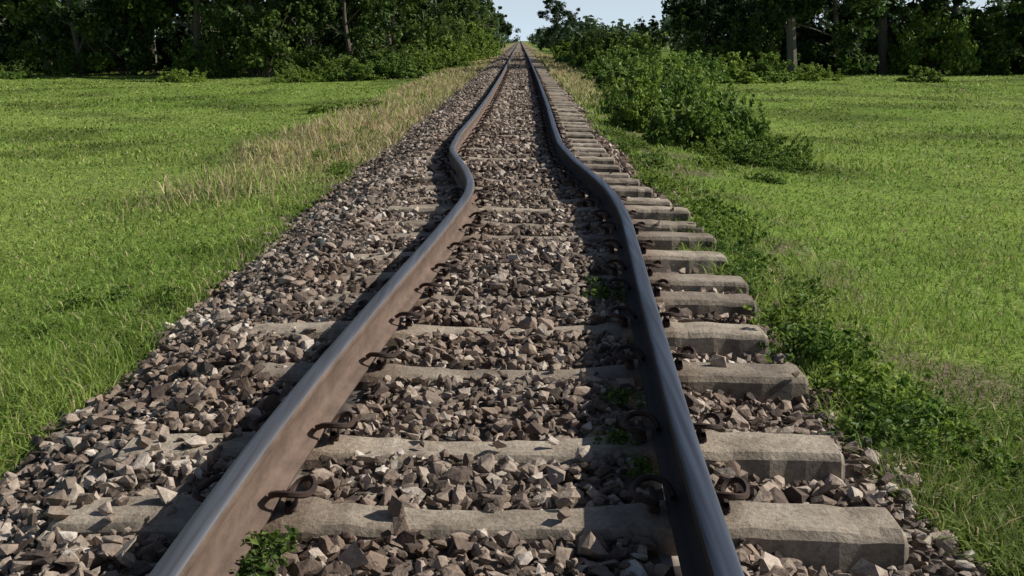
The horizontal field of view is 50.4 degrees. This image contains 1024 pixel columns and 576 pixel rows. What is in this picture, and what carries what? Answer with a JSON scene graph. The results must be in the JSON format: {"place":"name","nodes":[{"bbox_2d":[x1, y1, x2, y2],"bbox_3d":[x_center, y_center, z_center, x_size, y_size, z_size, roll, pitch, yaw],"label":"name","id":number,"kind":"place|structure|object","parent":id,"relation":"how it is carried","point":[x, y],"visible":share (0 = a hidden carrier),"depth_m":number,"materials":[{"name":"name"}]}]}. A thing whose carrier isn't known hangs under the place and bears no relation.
{"place":"outdoors","nodes":[
{"label":"outdoors","id":0,"kind":"place"},
{"bbox_2d":[115,52,610,223],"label":"dry grass","id":1,"kind":"structure","parent":0,"point":[346,122],"depth_m":17.87,"materials":[{"name":"beige plant"}]},
{"bbox_2d":[3,0,1009,40],"label":"sky","id":2,"kind":"structure","parent":0,"point":[522,14],"materials":[{"name":"white"}]},
{"bbox_2d":[0,41,1023,575],"bbox_3d":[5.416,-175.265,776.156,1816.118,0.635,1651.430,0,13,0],"label":"ground","id":3,"kind":"structure","parent":0,"point":[852,115],"depth_m":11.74,"materials":[{"name":"green plant"}]},
{"bbox_2d":[0,61,32,79],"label":"bush","id":4,"kind":"object","parent":3,"relation":"on","point":[21,71],"visible":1,"depth_m":50.11,"materials":[{"name":"green plant"}]},
{"bbox_2d":[0,14,57,71],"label":"thicket","id":5,"kind":"object","parent":3,"relation":"on","point":[8,26],"visible":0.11,"depth_m":61.83,"materials":[{"name":"green plant"}]},
{"bbox_2d":[0,0,101,74],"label":"tree","id":6,"kind":"object","parent":3,"relation":"on","point":[43,29],"visible":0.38,"depth_m":58.12,"materials":[{"name":"green plant"}]},
{"bbox_2d":[0,0,134,74],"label":"tree","id":7,"kind":"object","parent":3,"relation":"on","point":[39,50],"visible":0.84,"depth_m":54.58,"materials":[{"name":"green plant"}]},
{"bbox_2d":[41,44,98,75],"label":"thicket","id":8,"kind":"object","parent":3,"relation":"on","point":[59,68],"visible":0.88,"depth_m":55.40,"materials":[{"name":"green plant"}]},
{"bbox_2d":[54,287,99,310],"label":"weed plant","id":9,"kind":"object","parent":3,"relation":"on","point":[81,297],"visible":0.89,"depth_m":6.28,"materials":[{"name":"green plant"}]},
{"bbox_2d":[75,1,163,74],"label":"thicket","id":10,"kind":"object","parent":3,"relation":"on","point":[133,50],"visible":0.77,"depth_m":55.10,"materials":[{"name":"green plant"}]},
{"bbox_2d":[38,0,210,73],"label":"tree","id":11,"kind":"object","parent":3,"relation":"on","point":[62,14],"visible":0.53,"depth_m":52.69,"materials":[{"name":"green plant"}]},
{"bbox_2d":[150,285,195,309],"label":"weed plant","id":12,"kind":"object","parent":3,"relation":"on","point":[169,298],"visible":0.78,"depth_m":6.10,"materials":[{"name":"green plant"}]},
{"bbox_2d":[154,67,207,82],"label":"bush","id":13,"kind":"object","parent":3,"relation":"on","point":[175,76],"visible":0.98,"depth_m":47.80,"materials":[{"name":"green plant"}]},
{"bbox_2d":[110,0,261,61],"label":"tree","id":14,"kind":"object","parent":3,"relation":"on","point":[155,11],"visible":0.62,"depth_m":55.10,"materials":[{"name":"green plant"}]},
{"bbox_2d":[156,3,235,67],"bbox_3d":[-17.613,-14.538,62.756,5.658,4.683,5.381,-4,13,-16],"label":"thicket","id":15,"kind":"object","parent":3,"relation":"on","point":[167,60],"visible":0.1,"depth_m":62.17,"materials":[{"name":"green plant"}]},
{"bbox_2d":[162,34,237,77],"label":"thicket","id":16,"kind":"object","parent":3,"relation":"on","point":[208,54],"visible":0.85,"depth_m":53.28,"materials":[{"name":"green plant"}]},
{"bbox_2d":[186,1,283,71],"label":"thicket","id":17,"kind":"object","parent":3,"relation":"on","point":[205,31],"visible":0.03,"depth_m":60.04,"materials":[{"name":"green plant"}]},
{"bbox_2d":[193,0,318,75],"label":"tree","id":18,"kind":"object","parent":3,"relation":"on","point":[310,12],"visible":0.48,"depth_m":53.28,"materials":[{"name":"green plant"}]},
{"bbox_2d":[221,0,312,76],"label":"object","id":19,"kind":"object","parent":3,"relation":"on","point":[254,51],"visible":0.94,"depth_m":52.27,"materials":[{"name":"green plant"}]},
{"bbox_2d":[211,0,359,72],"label":"tree","id":20,"kind":"object","parent":3,"relation":"on","point":[272,35],"visible":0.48,"depth_m":52.64,"materials":[{"name":"green plant"}]},
{"bbox_2d":[270,66,327,82],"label":"bush","id":21,"kind":"object","parent":3,"relation":"on","point":[305,76],"visible":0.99,"depth_m":46.87,"materials":[{"name":"green plant"}]},
{"bbox_2d":[279,4,337,67],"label":"thicket","id":22,"kind":"object","parent":3,"relation":"on","point":[296,38],"visible":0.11,"depth_m":63.46,"materials":[{"name":"green plant"}]},
{"bbox_2d":[295,43,329,74],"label":"thicket","id":23,"kind":"object","parent":3,"relation":"on","point":[305,63],"visible":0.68,"depth_m":53.64,"materials":[{"name":"green plant"}]},
{"bbox_2d":[288,0,397,62],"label":"tree","id":24,"kind":"object","parent":3,"relation":"on","point":[363,35],"visible":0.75,"depth_m":54.51,"materials":[{"name":"green plant"}]},
{"bbox_2d":[311,11,390,65],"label":"thicket","id":25,"kind":"object","parent":3,"relation":"on","point":[340,38],"visible":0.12,"depth_m":60.53,"materials":[{"name":"green plant"}]},
{"bbox_2d":[321,55,382,80],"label":"bush","id":26,"kind":"object","parent":3,"relation":"on","point":[354,69],"visible":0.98,"depth_m":47.63,"materials":[{"name":"green plant"}]},
{"bbox_2d":[333,0,431,50],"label":"tree","id":27,"kind":"object","parent":3,"relation":"on","point":[399,20],"visible":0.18,"depth_m":68.39,"materials":[{"name":"green plant"}]},
{"bbox_2d":[357,44,432,76],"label":"thicket","id":28,"kind":"object","parent":3,"relation":"on","point":[373,56],"visible":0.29,"depth_m":53.35,"materials":[{"name":"green plant"}]},
{"bbox_2d":[365,52,425,78],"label":"bush","id":29,"kind":"object","parent":3,"relation":"on","point":[391,67],"visible":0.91,"depth_m":48.41,"materials":[{"name":"green plant"}]},
{"bbox_2d":[354,0,437,55],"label":"tree","id":30,"kind":"object","parent":3,"relation":"on","point":[413,31],"visible":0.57,"depth_m":59.12,"materials":[{"name":"green plant"}]},
{"bbox_2d":[383,0,458,56],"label":"tree","id":31,"kind":"object","parent":3,"relation":"on","point":[453,7],"visible":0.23,"depth_m":71.17,"materials":[{"name":"green plant"}]},
{"bbox_2d":[414,14,461,55],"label":"thicket","id":32,"kind":"object","parent":3,"relation":"on","point":[430,39],"visible":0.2,"depth_m":67.78,"materials":[{"name":"green plant"}]},
{"bbox_2d":[402,0,478,46],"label":"tree","id":33,"kind":"object","parent":3,"relation":"on","point":[469,7],"visible":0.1,"depth_m":83.24,"materials":[{"name":"green plant"}]},
{"bbox_2d":[408,35,474,63],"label":"bush","id":34,"kind":"object","parent":3,"relation":"on","point":[446,45],"visible":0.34,"depth_m":64.24,"materials":[{"name":"green plant"}]},
{"bbox_2d":[410,49,473,69],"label":"bush","id":35,"kind":"object","parent":3,"relation":"on","point":[449,63],"visible":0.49,"depth_m":56.16,"materials":[{"name":"green plant"}]},
{"bbox_2d":[405,0,513,36],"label":"tree","id":36,"kind":"object","parent":3,"relation":"on","point":[506,27],"visible":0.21,"depth_m":95.96,"materials":[{"name":"green plant"}]},
{"bbox_2d":[443,12,503,55],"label":"thicket","id":37,"kind":"object","parent":3,"relation":"on","point":[473,28],"visible":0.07,"depth_m":93.09,"materials":[{"name":"green plant"}]},
{"bbox_2d":[2,0,1011,51],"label":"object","id":38,"kind":"object","parent":3,"relation":"on","point":[665,23],"visible":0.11,"depth_m":161.34,"materials":[{"name":"green plant"}]},
{"bbox_2d":[0,42,1018,575],"bbox_3d":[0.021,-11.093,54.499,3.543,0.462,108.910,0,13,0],"label":"ballast stones","id":39,"kind":"object","parent":3,"relation":"on","point":[232,311],"visible":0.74,"depth_m":3.72,"materials":[{"name":"grey gravel"}]},
{"bbox_2d":[231,535,286,575],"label":"weed plant","id":40,"kind":"object","parent":39,"relation":"on","point":[248,565],"visible":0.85,"depth_m":2.45,"materials":[{"name":"green plant"}]},
{"bbox_2d":[241,525,299,570],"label":"weed plant","id":41,"kind":"object","parent":39,"relation":"on","point":[261,542],"visible":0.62,"depth_m":2.57,"materials":[{"name":"green plant"}]},
{"bbox_2d":[47,42,908,575],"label":"railway track","id":42,"kind":"structure","parent":39,"relation":"on","point":[695,522],"depth_m":3.24,"materials":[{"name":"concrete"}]},
{"bbox_2d":[593,420,640,446],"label":"weed plant","id":43,"kind":"object","parent":39,"relation":"on","point":[618,434],"visible":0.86,"depth_m":3.26,"materials":[{"name":"green plant"}]},
{"bbox_2d":[597,382,646,410],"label":"weed plant","id":44,"kind":"object","parent":39,"relation":"on","point":[622,396],"visible":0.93,"depth_m":3.59,"materials":[{"name":"green plant"}]},
{"bbox_2d":[624,452,659,481],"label":"weed plant","id":45,"kind":"object","parent":39,"relation":"on","point":[642,465],"visible":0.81,"depth_m":3.04,"materials":[{"name":"green plant"}]},
{"bbox_2d":[535,0,579,51],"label":"tree","id":46,"kind":"object","parent":3,"relation":"on","point":[555,10],"visible":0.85,"depth_m":144.59,"materials":[{"name":"green plant"}]},
{"bbox_2d":[567,40,623,70],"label":"bush","id":47,"kind":"object","parent":3,"relation":"on","point":[588,55],"visible":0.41,"depth_m":50.55,"materials":[{"name":"green plant"}]},
{"bbox_2d":[589,23,653,51],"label":"thicket","id":48,"kind":"object","parent":3,"relation":"on","point":[619,37],"visible":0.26,"depth_m":60.00,"materials":[{"name":"green plant"}]},
{"bbox_2d":[585,45,658,74],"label":"bush","id":49,"kind":"object","parent":3,"relation":"on","point":[637,54],"visible":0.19,"depth_m":41.68,"materials":[{"name":"green plant"}]},
{"bbox_2d":[591,56,656,91],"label":"bush","id":50,"kind":"object","parent":3,"relation":"on","point":[604,80],"visible":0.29,"depth_m":30.26,"materials":[{"name":"green plant"}]},
{"bbox_2d":[594,31,668,63],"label":"bush","id":51,"kind":"object","parent":3,"relation":"on","point":[641,45],"visible":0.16,"depth_m":48.58,"materials":[{"name":"green plant"}]},
{"bbox_2d":[604,83,669,133],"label":"bush","id":52,"kind":"object","parent":3,"relation":"on","point":[636,113],"visible":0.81,"depth_m":17.04,"materials":[{"name":"green plant"}]},
{"bbox_2d":[604,59,680,106],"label":"bush","id":53,"kind":"object","parent":3,"relation":"on","point":[639,76],"visible":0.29,"depth_m":21.50,"materials":[{"name":"green plant"}]},
{"bbox_2d":[631,15,667,49],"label":"tree","id":54,"kind":"object","parent":3,"relation":"on","point":[652,23],"visible":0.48,"depth_m":75.63,"materials":[{"name":"green plant"}]},
{"bbox_2d":[629,152,673,171],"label":"weed plant","id":55,"kind":"object","parent":3,"relation":"on","point":[659,162],"visible":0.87,"depth_m":11.09,"materials":[{"name":"green plant"}]},
{"bbox_2d":[635,50,708,87],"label":"bush","id":56,"kind":"object","parent":3,"relation":"on","point":[676,59],"visible":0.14,"depth_m":32.90,"materials":[{"name":"green plant"}]},
{"bbox_2d":[658,8,708,56],"bbox_3d":[9.392,-13.571,60.224,2.895,3.758,2.698,2,13,8],"label":"tree","id":57,"kind":"object","parent":3,"relation":"on","point":[679,23],"visible":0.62,"depth_m":59.96,"materials":[{"name":"green plant"}]},
{"bbox_2d":[645,70,723,109],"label":"bush","id":58,"kind":"object","parent":3,"relation":"on","point":[668,90],"visible":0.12,"depth_m":17.66,"materials":[{"name":"green plant"}]},
{"bbox_2d":[662,50,719,86],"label":"bush","id":59,"kind":"object","parent":3,"relation":"on","point":[707,68],"visible":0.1,"depth_m":37.20,"materials":[{"name":"green plant"}]},
{"bbox_2d":[652,50,732,83],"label":"bush","id":60,"kind":"object","parent":3,"relation":"on","point":[721,72],"visible":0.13,"depth_m":40.72,"materials":[{"name":"green plant"}]},
{"bbox_2d":[642,85,743,149],"bbox_3d":[2.475,-2.244,14.838,1.425,1.017,1.336,1,13,2],"label":"bush","id":61,"kind":"object","parent":3,"relation":"on","point":[684,116],"visible":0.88,"depth_m":14.60,"materials":[{"name":"green plant"}]},
{"bbox_2d":[676,187,731,211],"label":"weed plant","id":62,"kind":"object","parent":3,"relation":"on","point":[713,199],"visible":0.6,"depth_m":8.56,"materials":[{"name":"green plant"}]},
{"bbox_2d":[670,39,741,65],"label":"thicket","id":63,"kind":"object","parent":3,"relation":"on","point":[710,48],"visible":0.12,"depth_m":52.58,"materials":[{"name":"green plant"}]},
{"bbox_2d":[682,201,730,224],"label":"weed plant","id":64,"kind":"object","parent":3,"relation":"on","point":[701,206],"visible":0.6,"depth_m":7.84,"materials":[{"name":"green plant"}]},
{"bbox_2d":[661,0,761,48],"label":"tree","id":65,"kind":"object","parent":3,"relation":"on","point":[711,8],"visible":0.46,"depth_m":63.66,"materials":[{"name":"green plant"}]},
{"bbox_2d":[689,135,734,159],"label":"bush","id":66,"kind":"object","parent":3,"relation":"on","point":[711,149],"visible":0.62,"depth_m":14.00,"materials":[{"name":"green plant"}]},
{"bbox_2d":[692,217,744,250],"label":"weed plant","id":67,"kind":"object","parent":3,"relation":"on","point":[714,231],"visible":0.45,"depth_m":6.99,"materials":[{"name":"green plant"}]},
{"bbox_2d":[688,87,772,144],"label":"bush","id":68,"kind":"object","parent":3,"relation":"on","point":[743,121],"visible":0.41,"depth_m":15.39,"materials":[{"name":"green plant"}]},
{"bbox_2d":[706,51,764,83],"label":"bush","id":69,"kind":"object","parent":3,"relation":"on","point":[736,73],"visible":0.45,"depth_m":42.62,"materials":[{"name":"green plant"}]},
{"bbox_2d":[698,0,784,64],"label":"thicket","id":70,"kind":"object","parent":3,"relation":"on","point":[719,30],"visible":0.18,"depth_m":60.40,"materials":[{"name":"green plant"}]},
{"bbox_2d":[716,259,770,291],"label":"weed plant","id":71,"kind":"object","parent":3,"relation":"on","point":[736,271],"visible":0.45,"depth_m":5.84,"materials":[{"name":"green plant"}]},
{"bbox_2d":[720,214,777,235],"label":"weed plant","id":72,"kind":"object","parent":3,"relation":"on","point":[729,221],"visible":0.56,"depth_m":7.68,"materials":[{"name":"green plant"}]},
{"bbox_2d":[711,137,791,166],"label":"bush","id":73,"kind":"object","parent":3,"relation":"on","point":[742,152],"visible":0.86,"depth_m":13.36,"materials":[{"name":"green plant"}]},
{"bbox_2d":[721,8,786,70],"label":"thicket","id":74,"kind":"object","parent":3,"relation":"on","point":[754,26],"visible":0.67,"depth_m":53.09,"materials":[{"name":"green plant"}]},
{"bbox_2d":[741,51,797,82],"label":"bush","id":75,"kind":"object","parent":3,"relation":"on","point":[766,71],"visible":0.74,"depth_m":43.63,"materials":[{"name":"green plant"}]},
{"bbox_2d":[743,303,813,334],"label":"weed plant","id":76,"kind":"object","parent":3,"relation":"on","point":[771,317],"visible":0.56,"depth_m":4.92,"materials":[{"name":"green plant"}]},
{"bbox_2d":[753,131,815,160],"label":"bush","id":77,"kind":"object","parent":3,"relation":"on","point":[801,151],"visible":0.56,"depth_m":14.19,"materials":[{"name":"green plant"}]},
{"bbox_2d":[723,0,863,76],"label":"tree","id":78,"kind":"object","parent":3,"relation":"on","point":[786,13],"visible":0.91,"depth_m":48.83,"materials":[{"name":"green plant"}]},
{"bbox_2d":[769,156,826,174],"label":"bush","id":79,"kind":"object","parent":3,"relation":"on","point":[792,166],"visible":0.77,"depth_m":12.88,"materials":[{"name":"green plant"}]},
{"bbox_2d":[764,13,833,69],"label":"thicket","id":80,"kind":"object","parent":3,"relation":"on","point":[817,36],"visible":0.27,"depth_m":59.23,"materials":[{"name":"green plant"}]},
{"bbox_2d":[761,271,842,294],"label":"weed plant","id":81,"kind":"object","parent":3,"relation":"on","point":[814,281],"visible":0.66,"depth_m":5.95,"materials":[{"name":"green plant"}]},
{"bbox_2d":[754,315,855,369],"bbox_3d":[1.147,0.236,4.487,0.517,0.236,0.398,6,14,23],"label":"weed plant","id":82,"kind":"object","parent":3,"relation":"on","point":[805,345],"visible":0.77,"depth_m":4.42,"materials":[{"name":"green plant"}]},
{"bbox_2d":[776,287,839,325],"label":"weed plant","id":83,"kind":"object","parent":3,"relation":"on","point":[813,293],"visible":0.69,"depth_m":5.35,"materials":[{"name":"green plant"}]},
{"bbox_2d":[779,62,845,80],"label":"bush","id":84,"kind":"object","parent":3,"relation":"on","point":[811,72],"visible":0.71,"depth_m":46.39,"materials":[{"name":"green plant"}]},
{"bbox_2d":[776,0,896,72],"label":"tree","id":85,"kind":"object","parent":3,"relation":"on","point":[857,63],"visible":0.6,"depth_m":51.98,"materials":[{"name":"green plant"}]},
{"bbox_2d":[786,340,895,374],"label":"weed plant","id":86,"kind":"object","parent":3,"relation":"on","point":[869,351],"visible":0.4,"depth_m":4.40,"materials":[{"name":"green plant"}]},
{"bbox_2d":[812,327,883,361],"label":"weed plant","id":87,"kind":"object","parent":3,"relation":"on","point":[868,338],"visible":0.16,"depth_m":4.57,"materials":[{"name":"green plant"}]},
{"bbox_2d":[811,359,897,424],"bbox_3d":[1.203,0.373,3.993,0.338,0.200,0.438,10,16,38],"label":"weed plant","id":88,"kind":"object","parent":3,"relation":"on","point":[846,380],"visible":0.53,"depth_m":4.02,"materials":[{"name":"green plant"}]},
{"bbox_2d":[817,0,899,72],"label":"thicket","id":89,"kind":"object","parent":3,"relation":"on","point":[826,37],"visible":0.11,"depth_m":59.47,"materials":[{"name":"green plant"}]},
{"bbox_2d":[823,377,896,415],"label":"weed plant","id":90,"kind":"object","parent":3,"relation":"on","point":[877,391],"visible":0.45,"depth_m":3.88,"materials":[{"name":"green plant"}]},
{"bbox_2d":[806,358,927,406],"bbox_3d":[1.271,0.367,4.077,0.563,0.194,0.376,6,14,25],"label":"weed plant","id":91,"kind":"object","parent":3,"relation":"on","point":[868,376],"visible":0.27,"depth_m":3.98,"materials":[{"name":"green plant"}]},
{"bbox_2d":[796,0,947,73],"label":"tree","id":92,"kind":"object","parent":3,"relation":"on","point":[882,46],"visible":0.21,"depth_m":56.44,"materials":[{"name":"green plant"}]},
{"bbox_2d":[801,404,956,458],"bbox_3d":[1.169,0.481,3.583,0.494,0.170,0.330,-3,13,-12],"label":"weed plant","id":93,"kind":"object","parent":3,"relation":"on","point":[846,420],"visible":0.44,"depth_m":3.51,"materials":[{"name":"green plant"}]},
{"bbox_2d":[845,397,943,464],"bbox_3d":[1.204,0.482,3.517,0.359,0.212,0.465,7,15,29],"label":"weed plant","id":94,"kind":"object","parent":3,"relation":"on","point":[885,426],"visible":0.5,"depth_m":3.55,"materials":[{"name":"green plant"}]},
{"bbox_2d":[860,369,950,418],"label":"weed plant","id":95,"kind":"object","parent":3,"relation":"on","point":[928,373],"visible":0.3,"depth_m":4.00,"materials":[{"name":"green plant"}]},
{"bbox_2d":[877,409,965,454],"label":"weed plant","id":96,"kind":"object","parent":3,"relation":"on","point":[939,424],"visible":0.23,"depth_m":3.59,"materials":[{"name":"green plant"}]},
{"bbox_2d":[896,65,949,82],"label":"bush","id":97,"kind":"object","parent":3,"relation":"on","point":[918,74],"visible":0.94,"depth_m":45.75,"materials":[{"name":"green plant"}]},
{"bbox_2d":[897,426,960,482],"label":"weed plant","id":98,"kind":"object","parent":3,"relation":"on","point":[930,434],"visible":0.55,"depth_m":3.46,"materials":[{"name":"green plant"}]},
{"bbox_2d":[877,4,981,75],"bbox_3d":[21.507,-12.482,55.519,5.025,3.905,5.298,-2,13,-11],"label":"thicket","id":99,"kind":"object","parent":3,"relation":"on","point":[965,61],"visible":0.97,"depth_m":54.70,"materials":[{"name":"green plant"}]},
{"bbox_2d":[861,0,1023,73],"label":"tree","id":100,"kind":"object","parent":3,"relation":"on","point":[981,23],"visible":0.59,"depth_m":57.04,"materials":[{"name":"green plant"}]},
{"bbox_2d":[912,387,975,428],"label":"weed plant","id":101,"kind":"object","parent":3,"relation":"on","point":[954,415],"visible":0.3,"depth_m":3.86,"materials":[{"name":"green plant"}]},
{"bbox_2d":[935,411,992,452],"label":"weed plant","id":102,"kind":"object","parent":3,"relation":"on","point":[976,431],"visible":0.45,"depth_m":3.69,"materials":[{"name":"green plant"}]},
{"bbox_2d":[920,421,1023,483],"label":"weed plant","id":103,"kind":"object","parent":3,"relation":"on","point":[999,456],"visible":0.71,"depth_m":3.51,"materials":[{"name":"green plant"}]},
{"bbox_2d":[953,40,1012,75],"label":"thicket","id":104,"kind":"object","parent":3,"relation":"on","point":[1003,68],"visible":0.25,"depth_m":57.65,"materials":[{"name":"green plant"}]},
{"bbox_2d":[950,0,1023,65],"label":"tree","id":105,"kind":"object","parent":3,"relation":"on","point":[1013,50],"visible":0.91,"depth_m":55.62,"materials":[{"name":"green plant"}]},
{"bbox_2d":[987,0,1023,74],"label":"thicket","id":106,"kind":"object","parent":3,"relation":"on","point":[1017,69],"visible":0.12,"depth_m":59.55,"materials":[{"name":"green plant"}]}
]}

